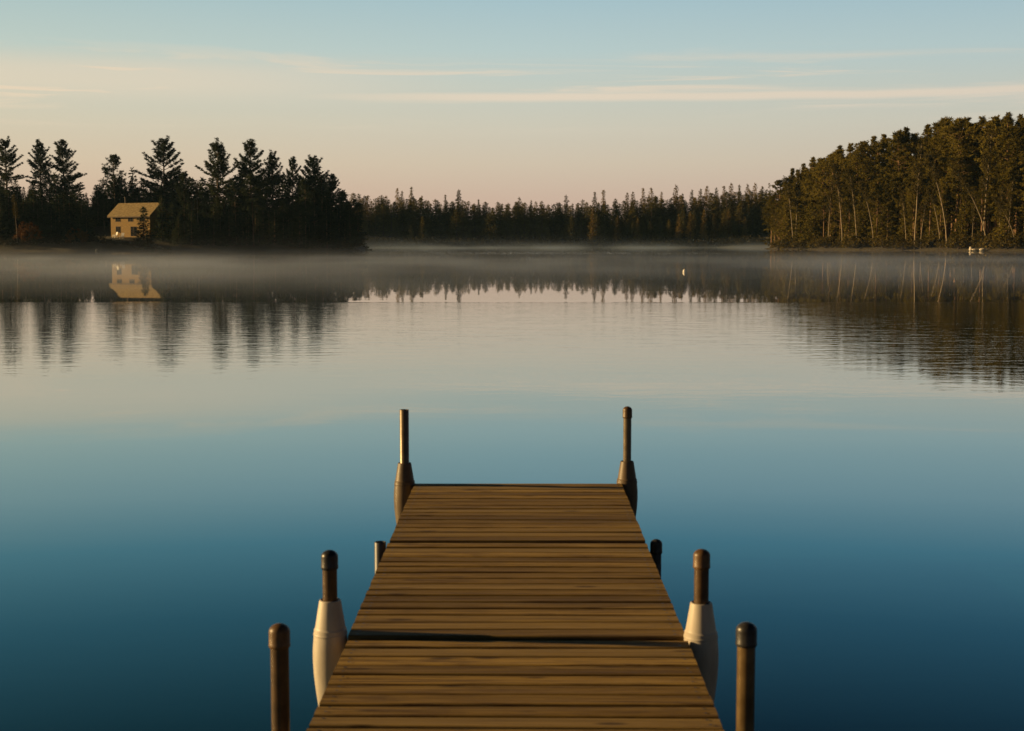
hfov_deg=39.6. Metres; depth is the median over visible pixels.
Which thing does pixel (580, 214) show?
spruce tree
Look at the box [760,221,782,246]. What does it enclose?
fir tree
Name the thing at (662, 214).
spruce tree
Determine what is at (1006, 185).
white pine
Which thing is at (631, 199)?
larch tree
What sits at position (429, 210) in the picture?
spruce tree
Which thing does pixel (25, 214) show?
fir tree
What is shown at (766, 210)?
spruce tree
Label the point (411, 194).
spruce tree
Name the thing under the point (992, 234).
bank shrub
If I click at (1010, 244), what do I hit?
bank shrub
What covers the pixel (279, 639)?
dock post
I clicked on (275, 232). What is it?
fir tree
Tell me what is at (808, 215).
fir tree
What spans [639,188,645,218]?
larch tree
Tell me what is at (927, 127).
white pine
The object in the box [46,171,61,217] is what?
fir tree
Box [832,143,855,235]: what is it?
white pine
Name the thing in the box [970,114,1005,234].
red pine
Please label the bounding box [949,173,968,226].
white pine
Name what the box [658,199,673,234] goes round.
spruce tree
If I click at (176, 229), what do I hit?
fir tree
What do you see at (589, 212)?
spruce tree
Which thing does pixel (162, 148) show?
white pine
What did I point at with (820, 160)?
red pine
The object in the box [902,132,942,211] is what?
red pine
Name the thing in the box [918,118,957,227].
white pine
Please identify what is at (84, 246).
ground
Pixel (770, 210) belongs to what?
red pine
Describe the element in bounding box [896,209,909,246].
fir tree
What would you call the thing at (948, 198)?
red pine
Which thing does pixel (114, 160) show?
red pine
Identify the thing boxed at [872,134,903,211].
white pine
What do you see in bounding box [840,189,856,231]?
white pine
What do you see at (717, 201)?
spruce tree
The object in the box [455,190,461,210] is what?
spruce tree
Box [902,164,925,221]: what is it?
red pine
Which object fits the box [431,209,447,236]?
spruce tree
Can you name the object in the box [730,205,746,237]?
spruce tree
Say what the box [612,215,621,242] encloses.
larch tree
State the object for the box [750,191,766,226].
spruce tree
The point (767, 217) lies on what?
red pine
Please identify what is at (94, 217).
fir tree
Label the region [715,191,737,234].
spruce tree
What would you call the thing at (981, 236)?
bank shrub
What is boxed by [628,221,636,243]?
spruce tree
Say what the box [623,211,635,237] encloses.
spruce tree
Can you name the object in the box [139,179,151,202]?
fir tree
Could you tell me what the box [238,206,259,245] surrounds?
fir tree
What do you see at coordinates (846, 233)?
fir tree
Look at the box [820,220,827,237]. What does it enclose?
fir tree
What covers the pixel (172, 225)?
fir tree
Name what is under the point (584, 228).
spruce tree
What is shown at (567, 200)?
spruce tree
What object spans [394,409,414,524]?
dock post
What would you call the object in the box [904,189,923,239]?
fir tree
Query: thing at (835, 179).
birch tree
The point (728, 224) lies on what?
larch tree
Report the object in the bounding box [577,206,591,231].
spruce tree
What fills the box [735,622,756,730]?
dock post
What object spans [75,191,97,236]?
fir tree
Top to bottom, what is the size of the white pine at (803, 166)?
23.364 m
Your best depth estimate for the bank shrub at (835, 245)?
374.63 m
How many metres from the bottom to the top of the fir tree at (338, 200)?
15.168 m
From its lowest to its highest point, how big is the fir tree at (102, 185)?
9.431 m
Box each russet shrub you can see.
[11,221,44,243]
[65,227,89,243]
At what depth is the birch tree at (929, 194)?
339.93 m
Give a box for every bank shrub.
[0,237,17,245]
[19,236,40,244]
[67,235,98,242]
[70,233,97,242]
[79,232,105,242]
[105,239,117,244]
[342,240,366,248]
[769,238,784,247]
[780,234,801,248]
[789,238,805,246]
[808,234,824,247]
[815,236,833,247]
[816,235,835,247]
[823,236,837,243]
[830,243,841,247]
[841,234,868,247]
[860,233,871,244]
[869,232,895,247]
[884,237,906,247]
[893,242,913,249]
[896,232,917,245]
[904,240,921,247]
[914,231,938,247]
[920,244,931,247]
[923,231,949,246]
[934,239,950,245]
[945,234,972,247]
[949,237,966,248]
[962,236,974,247]
[964,230,978,242]
[970,230,996,245]
[977,234,996,248]
[984,232,996,245]
[988,231,1023,248]
[992,237,1007,248]
[1006,235,1023,248]
[1008,232,1023,246]
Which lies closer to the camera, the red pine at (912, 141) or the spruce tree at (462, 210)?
the red pine at (912, 141)
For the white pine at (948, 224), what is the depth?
350.24 m
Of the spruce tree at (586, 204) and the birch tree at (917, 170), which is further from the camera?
the spruce tree at (586, 204)
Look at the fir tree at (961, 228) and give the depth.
336.00 m
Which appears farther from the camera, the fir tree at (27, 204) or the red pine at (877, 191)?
the red pine at (877, 191)
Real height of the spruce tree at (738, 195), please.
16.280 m
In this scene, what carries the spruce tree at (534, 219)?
on the ground
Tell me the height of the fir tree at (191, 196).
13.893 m
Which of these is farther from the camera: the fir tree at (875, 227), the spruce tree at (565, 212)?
the spruce tree at (565, 212)
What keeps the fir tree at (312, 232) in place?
on the ground
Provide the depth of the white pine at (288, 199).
347.23 m
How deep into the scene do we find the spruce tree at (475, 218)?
581.50 m
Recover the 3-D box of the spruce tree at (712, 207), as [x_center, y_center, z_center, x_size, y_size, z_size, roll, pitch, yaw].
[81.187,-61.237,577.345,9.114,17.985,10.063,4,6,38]
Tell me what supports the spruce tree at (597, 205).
on the ground
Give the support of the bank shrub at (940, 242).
on the ground
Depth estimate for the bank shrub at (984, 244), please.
322.87 m
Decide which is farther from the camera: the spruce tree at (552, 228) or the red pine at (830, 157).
the spruce tree at (552, 228)
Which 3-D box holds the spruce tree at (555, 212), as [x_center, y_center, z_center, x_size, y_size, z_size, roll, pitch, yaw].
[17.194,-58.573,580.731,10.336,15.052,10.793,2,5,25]
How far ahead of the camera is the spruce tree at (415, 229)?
572.21 m
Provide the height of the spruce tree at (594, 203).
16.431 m
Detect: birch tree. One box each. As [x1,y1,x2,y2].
[11,194,19,235]
[193,181,200,218]
[782,175,794,237]
[792,167,806,238]
[825,180,836,235]
[829,163,844,239]
[844,166,859,237]
[857,180,873,242]
[898,185,907,247]
[910,140,926,248]
[918,194,930,248]
[922,151,946,247]
[925,185,940,246]
[951,166,986,247]
[970,201,977,235]
[979,131,998,240]
[992,194,1013,236]
[996,189,1005,231]
[1005,181,1017,247]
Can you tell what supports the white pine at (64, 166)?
on the ground
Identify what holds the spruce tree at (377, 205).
on the ground
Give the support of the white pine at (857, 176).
on the ground
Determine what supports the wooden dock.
on the dock post at (404, 483)
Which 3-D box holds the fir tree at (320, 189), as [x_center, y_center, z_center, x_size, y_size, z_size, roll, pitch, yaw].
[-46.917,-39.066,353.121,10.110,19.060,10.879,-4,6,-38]
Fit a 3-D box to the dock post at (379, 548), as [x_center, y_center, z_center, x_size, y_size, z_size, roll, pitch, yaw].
[-0.616,1.935,6.923,0.089,2.184,0.056,0,5,0]
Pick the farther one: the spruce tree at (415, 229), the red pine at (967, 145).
the spruce tree at (415, 229)
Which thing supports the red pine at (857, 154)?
on the ground
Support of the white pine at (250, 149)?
on the ground
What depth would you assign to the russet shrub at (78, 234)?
315.49 m
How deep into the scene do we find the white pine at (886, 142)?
369.30 m
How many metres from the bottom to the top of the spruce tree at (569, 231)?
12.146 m
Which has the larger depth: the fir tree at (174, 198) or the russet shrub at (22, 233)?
the fir tree at (174, 198)
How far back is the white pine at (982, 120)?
342.47 m
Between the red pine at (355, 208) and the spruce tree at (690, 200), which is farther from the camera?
the spruce tree at (690, 200)
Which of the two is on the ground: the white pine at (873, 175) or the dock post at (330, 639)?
the white pine at (873, 175)
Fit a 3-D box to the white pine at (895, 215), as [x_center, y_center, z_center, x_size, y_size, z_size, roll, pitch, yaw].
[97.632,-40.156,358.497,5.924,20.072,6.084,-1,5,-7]
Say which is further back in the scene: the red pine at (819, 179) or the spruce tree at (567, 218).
the spruce tree at (567, 218)
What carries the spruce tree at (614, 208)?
on the ground
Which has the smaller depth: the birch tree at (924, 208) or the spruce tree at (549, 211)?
the birch tree at (924, 208)
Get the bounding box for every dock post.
[269,623,289,730]
[313,550,347,706]
[374,541,385,572]
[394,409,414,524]
[617,406,637,516]
[650,539,661,577]
[684,549,718,702]
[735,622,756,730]
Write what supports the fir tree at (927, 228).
on the ground
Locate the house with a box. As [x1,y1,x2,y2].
[107,197,171,236]
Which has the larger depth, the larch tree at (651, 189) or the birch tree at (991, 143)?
the larch tree at (651, 189)
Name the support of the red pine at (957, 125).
on the ground
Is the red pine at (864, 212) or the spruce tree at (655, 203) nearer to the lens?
the red pine at (864, 212)
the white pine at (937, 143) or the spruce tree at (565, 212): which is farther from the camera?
the spruce tree at (565, 212)
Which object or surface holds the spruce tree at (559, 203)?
on the ground
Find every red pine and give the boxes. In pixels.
[100,153,127,201]
[226,181,242,226]
[235,186,243,234]
[239,173,263,245]
[251,192,263,232]
[259,187,276,223]
[294,178,314,246]
[303,174,324,215]
[352,203,365,235]
[761,200,776,241]
[762,193,780,242]
[764,180,785,239]
[769,206,778,235]
[778,204,789,227]
[793,184,810,221]
[795,157,830,223]
[800,167,827,226]
[803,195,819,219]
[804,156,830,207]
[809,153,842,235]
[811,149,846,233]
[813,201,827,230]
[815,195,831,246]
[832,191,847,236]
[841,140,880,208]
[842,140,889,223]
[861,181,879,231]
[868,186,888,246]
[875,129,918,235]
[879,169,901,210]
[888,137,925,190]
[895,171,928,232]
[899,132,921,190]
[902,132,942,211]
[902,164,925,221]
[908,158,930,233]
[916,122,943,228]
[930,116,954,233]
[936,117,982,234]
[939,123,985,230]
[940,148,956,229]
[947,150,974,224]
[968,120,997,229]
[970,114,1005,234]
[991,171,1013,221]
[995,117,1023,178]
[1009,175,1023,213]
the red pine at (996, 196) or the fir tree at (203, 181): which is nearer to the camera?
the red pine at (996, 196)
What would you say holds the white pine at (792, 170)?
on the ground
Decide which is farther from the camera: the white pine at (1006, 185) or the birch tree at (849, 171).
the birch tree at (849, 171)
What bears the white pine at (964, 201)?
on the ground
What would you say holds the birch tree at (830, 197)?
on the ground
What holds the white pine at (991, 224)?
on the ground
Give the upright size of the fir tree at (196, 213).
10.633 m
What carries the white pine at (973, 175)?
on the ground
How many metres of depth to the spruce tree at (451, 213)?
579.57 m
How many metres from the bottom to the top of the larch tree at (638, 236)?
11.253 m
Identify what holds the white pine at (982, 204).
on the ground
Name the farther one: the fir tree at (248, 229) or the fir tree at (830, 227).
the fir tree at (830, 227)
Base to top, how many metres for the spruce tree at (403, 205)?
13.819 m
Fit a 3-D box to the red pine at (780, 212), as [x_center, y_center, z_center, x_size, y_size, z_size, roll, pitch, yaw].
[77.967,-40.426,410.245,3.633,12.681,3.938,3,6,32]
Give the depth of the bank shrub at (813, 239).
386.87 m
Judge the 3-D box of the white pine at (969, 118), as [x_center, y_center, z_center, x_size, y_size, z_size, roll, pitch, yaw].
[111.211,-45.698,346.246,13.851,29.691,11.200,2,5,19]
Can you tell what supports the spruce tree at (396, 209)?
on the ground
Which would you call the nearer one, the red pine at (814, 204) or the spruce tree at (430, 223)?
the red pine at (814, 204)
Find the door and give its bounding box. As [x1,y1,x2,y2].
[130,226,136,235]
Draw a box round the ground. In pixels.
[0,203,1023,251]
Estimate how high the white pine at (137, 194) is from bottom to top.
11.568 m
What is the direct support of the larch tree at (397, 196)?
on the ground
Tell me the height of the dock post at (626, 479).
2.652 m
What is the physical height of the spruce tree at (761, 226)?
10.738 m
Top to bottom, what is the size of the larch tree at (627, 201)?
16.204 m
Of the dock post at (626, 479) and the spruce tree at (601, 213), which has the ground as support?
the spruce tree at (601, 213)
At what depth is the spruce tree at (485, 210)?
584.35 m
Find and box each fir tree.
[0,189,20,239]
[1,194,26,239]
[17,188,22,205]
[19,199,30,225]
[20,189,48,236]
[21,187,26,201]
[21,197,33,235]
[22,191,32,223]
[22,212,28,236]
[36,186,46,208]
[43,186,49,207]
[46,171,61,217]
[68,193,85,231]
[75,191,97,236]
[89,184,97,211]
[89,185,110,225]
[91,189,108,224]
[98,178,105,192]
[104,190,113,213]
[109,185,119,209]
[126,167,141,202]
[131,206,158,250]
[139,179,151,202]
[149,195,172,240]
[162,202,177,241]
[167,171,182,224]
[169,171,193,226]
[170,216,188,244]
[180,184,201,232]
[180,203,195,235]
[190,199,203,233]
[198,177,207,202]
[203,177,213,213]
[229,174,254,234]
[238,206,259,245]
[262,209,286,244]
[275,178,287,229]
[291,186,303,218]
[304,216,318,247]
[308,171,340,241]
[331,188,350,232]
[335,189,359,233]
[350,199,370,249]
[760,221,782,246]
[774,205,793,248]
[787,205,806,247]
[796,202,819,249]
[799,206,825,247]
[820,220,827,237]
[824,207,841,238]
[839,223,850,247]
[846,205,865,247]
[848,204,871,239]
[865,205,886,246]
[886,204,904,240]
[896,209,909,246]
[908,208,924,240]
[920,213,935,241]
[923,217,938,246]
[937,229,944,246]
[947,204,971,246]
[968,211,986,236]
[972,230,982,247]
[986,204,1016,249]
[1016,220,1023,234]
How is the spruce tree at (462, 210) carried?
on the ground
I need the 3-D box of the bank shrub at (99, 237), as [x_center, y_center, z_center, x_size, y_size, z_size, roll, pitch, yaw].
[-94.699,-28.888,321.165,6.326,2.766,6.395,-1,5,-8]
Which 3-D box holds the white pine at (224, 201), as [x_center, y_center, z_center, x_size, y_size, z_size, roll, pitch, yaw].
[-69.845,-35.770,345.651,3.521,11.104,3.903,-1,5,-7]
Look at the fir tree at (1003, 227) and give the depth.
320.85 m
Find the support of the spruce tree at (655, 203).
on the ground
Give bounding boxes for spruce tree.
[349,193,357,210]
[362,196,370,218]
[367,198,384,233]
[367,206,381,236]
[372,195,388,225]
[374,204,392,235]
[380,198,392,232]
[386,204,397,235]
[390,201,399,225]
[396,203,407,233]
[398,209,407,236]
[401,199,416,231]
[408,187,413,219]
[408,198,430,237]
[408,218,419,238]
[409,198,419,220]
[417,216,428,239]
[422,200,435,235]
[428,199,444,234]
[428,213,436,235]
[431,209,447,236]
[442,205,449,231]
[443,195,447,220]
[445,201,455,234]
[447,208,466,240]
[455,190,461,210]
[457,211,468,238]
[458,200,466,217]
[462,201,475,233]
[469,204,481,235]
[475,204,484,231]
[479,202,489,231]
[481,214,496,243]
[486,210,501,240]
[492,218,501,240]
[495,205,506,230]
[500,205,513,238]
[501,204,512,225]
[504,205,523,238]
[512,224,522,242]
[513,202,521,225]
[515,203,531,238]
[525,207,545,236]
[526,205,533,225]
[534,204,549,241]
[537,202,545,220]
[542,208,550,237]
[545,207,554,236]
[547,204,562,238]
[549,212,559,239]
[551,207,565,236]
[552,204,564,234]
[556,202,564,230]
[562,195,572,222]
[562,206,572,226]
[562,206,578,243]
[564,216,578,244]
[574,203,579,223]
[575,199,585,226]
[576,207,582,231]
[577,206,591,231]
[579,205,595,235]
[581,223,587,237]
[583,202,589,222]
[588,214,603,243]
[590,192,596,213]
[594,202,603,233]
[597,203,611,236]
[598,205,607,231]
[605,229,612,242]
[606,212,614,236]
[608,202,618,224]
[611,198,622,229]
[611,217,619,238]
[616,203,624,231]
[620,200,626,228]
[622,203,640,237]
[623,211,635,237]
[627,200,640,221]
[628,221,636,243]
[638,201,644,225]
[638,204,648,234]
[640,196,652,230]
[640,203,659,237]
[645,222,654,241]
[649,195,662,230]
[656,199,671,232]
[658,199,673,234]
[664,198,677,233]
[664,220,673,239]
[674,209,686,235]
[677,208,687,237]
[686,210,699,238]
[688,189,693,215]
[688,199,697,219]
[695,199,706,229]
[695,212,709,236]
[697,188,702,205]
[705,192,711,221]
[706,193,719,234]
[714,195,722,219]
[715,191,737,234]
[717,210,734,238]
[717,218,727,237]
[725,195,739,234]
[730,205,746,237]
[736,191,741,205]
[738,194,748,217]
[743,194,752,212]
[749,195,761,230]
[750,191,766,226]
[754,208,767,233]
[761,194,769,231]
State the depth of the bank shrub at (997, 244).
318.63 m
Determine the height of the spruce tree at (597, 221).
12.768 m
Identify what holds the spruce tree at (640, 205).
on the ground
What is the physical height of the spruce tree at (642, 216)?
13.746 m
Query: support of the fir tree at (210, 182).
on the ground
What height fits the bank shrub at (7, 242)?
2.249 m
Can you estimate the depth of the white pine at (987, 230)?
334.15 m
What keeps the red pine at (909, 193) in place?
on the ground
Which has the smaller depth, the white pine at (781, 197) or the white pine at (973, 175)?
the white pine at (973, 175)
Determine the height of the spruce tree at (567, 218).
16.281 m
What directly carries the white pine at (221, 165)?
on the ground
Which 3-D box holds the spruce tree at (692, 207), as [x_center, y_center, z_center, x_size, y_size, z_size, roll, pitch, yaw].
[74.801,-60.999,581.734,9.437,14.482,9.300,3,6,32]
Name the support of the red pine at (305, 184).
on the ground
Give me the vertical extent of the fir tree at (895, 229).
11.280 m
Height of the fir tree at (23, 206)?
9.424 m
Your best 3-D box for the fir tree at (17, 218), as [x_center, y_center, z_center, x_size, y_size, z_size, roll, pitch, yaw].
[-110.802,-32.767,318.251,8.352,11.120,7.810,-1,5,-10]
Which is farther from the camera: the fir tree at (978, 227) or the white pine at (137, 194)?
the white pine at (137, 194)
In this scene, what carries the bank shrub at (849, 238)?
on the ground
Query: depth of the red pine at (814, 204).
394.05 m
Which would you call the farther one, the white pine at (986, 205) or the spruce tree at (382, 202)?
the spruce tree at (382, 202)
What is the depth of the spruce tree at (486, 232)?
570.16 m
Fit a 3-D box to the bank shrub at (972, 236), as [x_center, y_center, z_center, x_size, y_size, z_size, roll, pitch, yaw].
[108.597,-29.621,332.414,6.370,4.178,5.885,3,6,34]
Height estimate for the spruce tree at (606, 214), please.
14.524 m
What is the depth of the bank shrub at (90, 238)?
317.97 m
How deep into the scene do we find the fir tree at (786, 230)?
405.29 m
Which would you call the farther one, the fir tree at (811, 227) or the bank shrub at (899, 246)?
the fir tree at (811, 227)
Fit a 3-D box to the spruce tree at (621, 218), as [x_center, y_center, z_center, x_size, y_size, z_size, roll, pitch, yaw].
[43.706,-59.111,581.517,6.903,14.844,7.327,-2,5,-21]
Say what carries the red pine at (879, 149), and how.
on the ground
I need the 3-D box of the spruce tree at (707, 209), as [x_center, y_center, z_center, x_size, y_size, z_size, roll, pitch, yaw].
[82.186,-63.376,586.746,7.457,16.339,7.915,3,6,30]
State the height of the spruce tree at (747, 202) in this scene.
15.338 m
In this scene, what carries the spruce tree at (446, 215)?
on the ground
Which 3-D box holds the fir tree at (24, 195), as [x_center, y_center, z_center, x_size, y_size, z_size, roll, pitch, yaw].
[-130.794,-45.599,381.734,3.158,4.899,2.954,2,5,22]
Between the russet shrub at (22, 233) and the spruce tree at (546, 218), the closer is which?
the russet shrub at (22, 233)
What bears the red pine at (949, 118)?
on the ground
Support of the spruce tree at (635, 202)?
on the ground
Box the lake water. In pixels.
[0,247,1023,730]
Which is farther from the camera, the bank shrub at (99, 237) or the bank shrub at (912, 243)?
the bank shrub at (912, 243)
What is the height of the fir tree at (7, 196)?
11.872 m
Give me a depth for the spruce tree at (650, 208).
576.54 m
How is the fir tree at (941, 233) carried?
on the ground
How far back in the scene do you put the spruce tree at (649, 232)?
571.75 m
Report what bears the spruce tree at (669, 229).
on the ground
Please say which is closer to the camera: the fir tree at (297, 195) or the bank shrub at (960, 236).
the bank shrub at (960, 236)
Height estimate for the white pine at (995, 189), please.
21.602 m
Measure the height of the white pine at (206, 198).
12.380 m
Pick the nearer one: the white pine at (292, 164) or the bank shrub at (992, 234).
the bank shrub at (992, 234)
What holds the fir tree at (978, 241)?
on the ground
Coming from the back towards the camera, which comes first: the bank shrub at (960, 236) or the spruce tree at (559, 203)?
the spruce tree at (559, 203)
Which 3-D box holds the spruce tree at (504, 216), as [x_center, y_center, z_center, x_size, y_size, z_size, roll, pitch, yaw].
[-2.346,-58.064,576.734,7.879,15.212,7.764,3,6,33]
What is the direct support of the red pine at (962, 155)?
on the ground
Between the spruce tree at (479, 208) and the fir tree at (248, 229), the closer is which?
the fir tree at (248, 229)
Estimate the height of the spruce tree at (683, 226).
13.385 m
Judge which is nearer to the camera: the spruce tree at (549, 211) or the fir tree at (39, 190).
the fir tree at (39, 190)
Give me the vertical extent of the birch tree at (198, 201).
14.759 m
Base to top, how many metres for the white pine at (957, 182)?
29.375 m
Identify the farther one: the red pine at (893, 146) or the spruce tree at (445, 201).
the spruce tree at (445, 201)
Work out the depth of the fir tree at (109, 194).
378.20 m
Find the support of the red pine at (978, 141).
on the ground
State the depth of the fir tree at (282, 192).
384.94 m
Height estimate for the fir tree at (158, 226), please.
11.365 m
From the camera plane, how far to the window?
337.72 m
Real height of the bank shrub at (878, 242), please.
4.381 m
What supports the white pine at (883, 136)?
on the ground
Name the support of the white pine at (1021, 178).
on the ground
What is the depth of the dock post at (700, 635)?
5.09 m
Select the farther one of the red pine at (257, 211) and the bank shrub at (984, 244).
the red pine at (257, 211)
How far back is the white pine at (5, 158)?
365.32 m
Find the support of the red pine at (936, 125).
on the ground
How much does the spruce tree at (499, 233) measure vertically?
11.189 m
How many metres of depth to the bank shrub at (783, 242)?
398.43 m
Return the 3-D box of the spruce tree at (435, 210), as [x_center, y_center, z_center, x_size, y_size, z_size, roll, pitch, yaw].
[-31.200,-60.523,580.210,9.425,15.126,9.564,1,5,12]
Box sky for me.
[0,0,1023,217]
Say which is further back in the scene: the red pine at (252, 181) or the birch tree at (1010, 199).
the red pine at (252, 181)
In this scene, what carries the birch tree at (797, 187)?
on the ground
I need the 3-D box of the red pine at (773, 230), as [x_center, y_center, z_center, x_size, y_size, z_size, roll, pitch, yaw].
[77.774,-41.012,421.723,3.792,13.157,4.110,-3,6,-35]
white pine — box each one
[0,136,27,197]
[26,139,53,194]
[43,139,87,202]
[95,191,110,229]
[112,175,129,206]
[129,188,145,202]
[134,135,185,210]
[174,171,197,220]
[192,137,241,215]
[197,190,219,231]
[212,195,223,227]
[218,196,229,223]
[232,139,271,226]
[260,149,288,214]
[278,191,294,225]
[282,156,301,211]
[295,154,336,215]
[325,173,345,216]
[341,204,358,234]
[771,181,785,235]
[773,168,794,226]
[782,171,801,209]
[785,189,801,227]
[787,163,805,202]
[790,156,815,228]
[791,169,805,221]
[802,170,826,230]
[819,145,843,236]
[827,190,839,236]
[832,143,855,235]
[835,160,859,225]
[840,148,863,210]
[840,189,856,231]
[849,189,866,230]
[855,177,865,215]
[861,154,894,228]
[863,135,876,180]
[868,138,890,230]
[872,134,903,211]
[872,181,890,232]
[877,178,900,237]
[878,136,900,231]
[879,134,886,222]
[884,126,912,228]
[889,167,907,229]
[899,171,912,238]
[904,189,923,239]
[906,141,936,235]
[913,124,932,160]
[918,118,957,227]
[921,176,938,243]
[930,177,951,234]
[933,147,957,238]
[935,153,950,234]
[941,131,961,235]
[943,184,955,237]
[945,117,971,235]
[945,123,989,235]
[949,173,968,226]
[955,177,971,229]
[962,162,980,231]
[965,137,993,226]
[968,170,980,233]
[972,177,993,233]
[974,115,986,161]
[976,178,994,234]
[981,150,997,235]
[983,111,1023,206]
[986,163,997,236]
[987,157,1004,229]
[988,123,1018,196]
[994,171,1019,236]
[1006,114,1023,233]
[1011,155,1023,234]
[1012,164,1023,227]
[1016,196,1023,225]
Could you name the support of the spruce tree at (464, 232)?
on the ground
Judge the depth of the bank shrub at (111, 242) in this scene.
318.56 m
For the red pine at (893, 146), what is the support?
on the ground
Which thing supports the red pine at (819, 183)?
on the ground
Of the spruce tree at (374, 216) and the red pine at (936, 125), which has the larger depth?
the spruce tree at (374, 216)
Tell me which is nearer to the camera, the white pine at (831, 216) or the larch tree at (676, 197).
the white pine at (831, 216)
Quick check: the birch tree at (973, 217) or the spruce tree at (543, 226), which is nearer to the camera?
the birch tree at (973, 217)
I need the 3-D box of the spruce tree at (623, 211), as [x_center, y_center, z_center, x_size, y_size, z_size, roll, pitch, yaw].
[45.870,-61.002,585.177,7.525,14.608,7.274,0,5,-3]
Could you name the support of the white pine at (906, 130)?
on the ground
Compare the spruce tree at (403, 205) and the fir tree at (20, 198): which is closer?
the fir tree at (20, 198)
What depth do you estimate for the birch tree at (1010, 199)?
319.41 m
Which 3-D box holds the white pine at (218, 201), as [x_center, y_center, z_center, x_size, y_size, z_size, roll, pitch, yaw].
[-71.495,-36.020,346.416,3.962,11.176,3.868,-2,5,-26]
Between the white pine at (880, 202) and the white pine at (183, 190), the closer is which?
the white pine at (183, 190)
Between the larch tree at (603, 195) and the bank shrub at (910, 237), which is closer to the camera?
the bank shrub at (910, 237)
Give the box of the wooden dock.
[306,483,723,730]
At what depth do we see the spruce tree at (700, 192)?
594.40 m
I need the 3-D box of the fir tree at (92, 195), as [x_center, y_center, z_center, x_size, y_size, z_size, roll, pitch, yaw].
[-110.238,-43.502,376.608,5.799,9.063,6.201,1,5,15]
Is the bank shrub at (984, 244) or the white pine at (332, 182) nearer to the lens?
the bank shrub at (984, 244)
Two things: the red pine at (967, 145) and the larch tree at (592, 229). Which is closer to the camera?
the red pine at (967, 145)
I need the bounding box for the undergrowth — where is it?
[360,234,776,246]
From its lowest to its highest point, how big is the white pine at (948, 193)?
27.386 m
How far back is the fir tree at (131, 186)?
369.72 m
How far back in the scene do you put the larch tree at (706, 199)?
597.87 m
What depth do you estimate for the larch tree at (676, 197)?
591.26 m
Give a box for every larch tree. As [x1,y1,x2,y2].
[364,195,371,226]
[394,188,399,212]
[587,208,597,245]
[600,190,607,219]
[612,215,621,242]
[623,193,630,217]
[629,192,634,210]
[633,218,642,244]
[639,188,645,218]
[647,187,654,202]
[670,185,680,217]
[673,195,688,232]
[674,214,683,238]
[684,211,696,240]
[693,200,707,227]
[698,210,708,240]
[701,196,708,216]
[703,186,710,208]
[708,214,718,240]
[723,209,733,238]
[728,184,733,201]
[744,189,752,217]
[752,183,757,202]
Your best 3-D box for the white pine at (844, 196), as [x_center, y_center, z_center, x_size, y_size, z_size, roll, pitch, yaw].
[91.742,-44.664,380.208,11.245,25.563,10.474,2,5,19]
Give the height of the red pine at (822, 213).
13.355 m
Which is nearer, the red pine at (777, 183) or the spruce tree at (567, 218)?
the red pine at (777, 183)
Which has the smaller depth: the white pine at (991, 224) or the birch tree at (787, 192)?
the white pine at (991, 224)
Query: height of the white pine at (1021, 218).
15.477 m
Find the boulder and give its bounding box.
[353,246,364,249]
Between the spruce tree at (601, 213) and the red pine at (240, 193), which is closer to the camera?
the red pine at (240, 193)
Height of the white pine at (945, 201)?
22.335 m
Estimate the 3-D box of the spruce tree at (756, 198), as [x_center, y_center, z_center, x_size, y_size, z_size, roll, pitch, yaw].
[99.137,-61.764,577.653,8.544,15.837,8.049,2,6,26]
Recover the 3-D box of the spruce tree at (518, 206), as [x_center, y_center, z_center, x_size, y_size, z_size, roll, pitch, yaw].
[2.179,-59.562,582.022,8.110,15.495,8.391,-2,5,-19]
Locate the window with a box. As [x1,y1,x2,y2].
[116,226,120,232]
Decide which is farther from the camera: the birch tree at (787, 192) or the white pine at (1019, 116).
the birch tree at (787, 192)
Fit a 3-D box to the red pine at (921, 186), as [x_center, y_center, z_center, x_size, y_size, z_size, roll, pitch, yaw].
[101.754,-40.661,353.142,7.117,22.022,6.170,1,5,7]
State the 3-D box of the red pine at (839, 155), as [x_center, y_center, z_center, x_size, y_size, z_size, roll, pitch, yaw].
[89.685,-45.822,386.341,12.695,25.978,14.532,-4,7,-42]
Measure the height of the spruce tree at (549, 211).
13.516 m
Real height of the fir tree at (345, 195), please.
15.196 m
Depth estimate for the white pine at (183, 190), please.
338.56 m
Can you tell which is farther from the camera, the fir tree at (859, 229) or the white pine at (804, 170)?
the white pine at (804, 170)
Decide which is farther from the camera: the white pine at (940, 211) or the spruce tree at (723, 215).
the spruce tree at (723, 215)
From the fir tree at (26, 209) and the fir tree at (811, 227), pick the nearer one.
the fir tree at (26, 209)
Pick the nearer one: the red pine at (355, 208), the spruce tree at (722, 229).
the red pine at (355, 208)
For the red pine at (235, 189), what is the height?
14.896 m
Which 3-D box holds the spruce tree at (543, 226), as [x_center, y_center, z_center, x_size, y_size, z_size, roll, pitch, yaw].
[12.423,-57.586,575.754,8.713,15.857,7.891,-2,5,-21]
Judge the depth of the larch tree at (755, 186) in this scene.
594.03 m
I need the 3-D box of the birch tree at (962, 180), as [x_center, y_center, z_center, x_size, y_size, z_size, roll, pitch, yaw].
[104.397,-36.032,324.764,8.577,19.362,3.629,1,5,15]
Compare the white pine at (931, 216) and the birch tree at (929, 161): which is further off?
the white pine at (931, 216)
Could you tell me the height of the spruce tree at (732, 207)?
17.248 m
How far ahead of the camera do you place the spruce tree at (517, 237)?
571.18 m
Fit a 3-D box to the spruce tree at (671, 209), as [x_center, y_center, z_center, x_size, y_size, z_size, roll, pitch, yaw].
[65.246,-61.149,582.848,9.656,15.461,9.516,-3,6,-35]
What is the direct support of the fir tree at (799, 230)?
on the ground
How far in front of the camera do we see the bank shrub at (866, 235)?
364.81 m
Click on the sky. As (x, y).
(492, 102)
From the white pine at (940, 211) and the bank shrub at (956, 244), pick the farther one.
the white pine at (940, 211)
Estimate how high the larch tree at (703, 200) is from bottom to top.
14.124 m

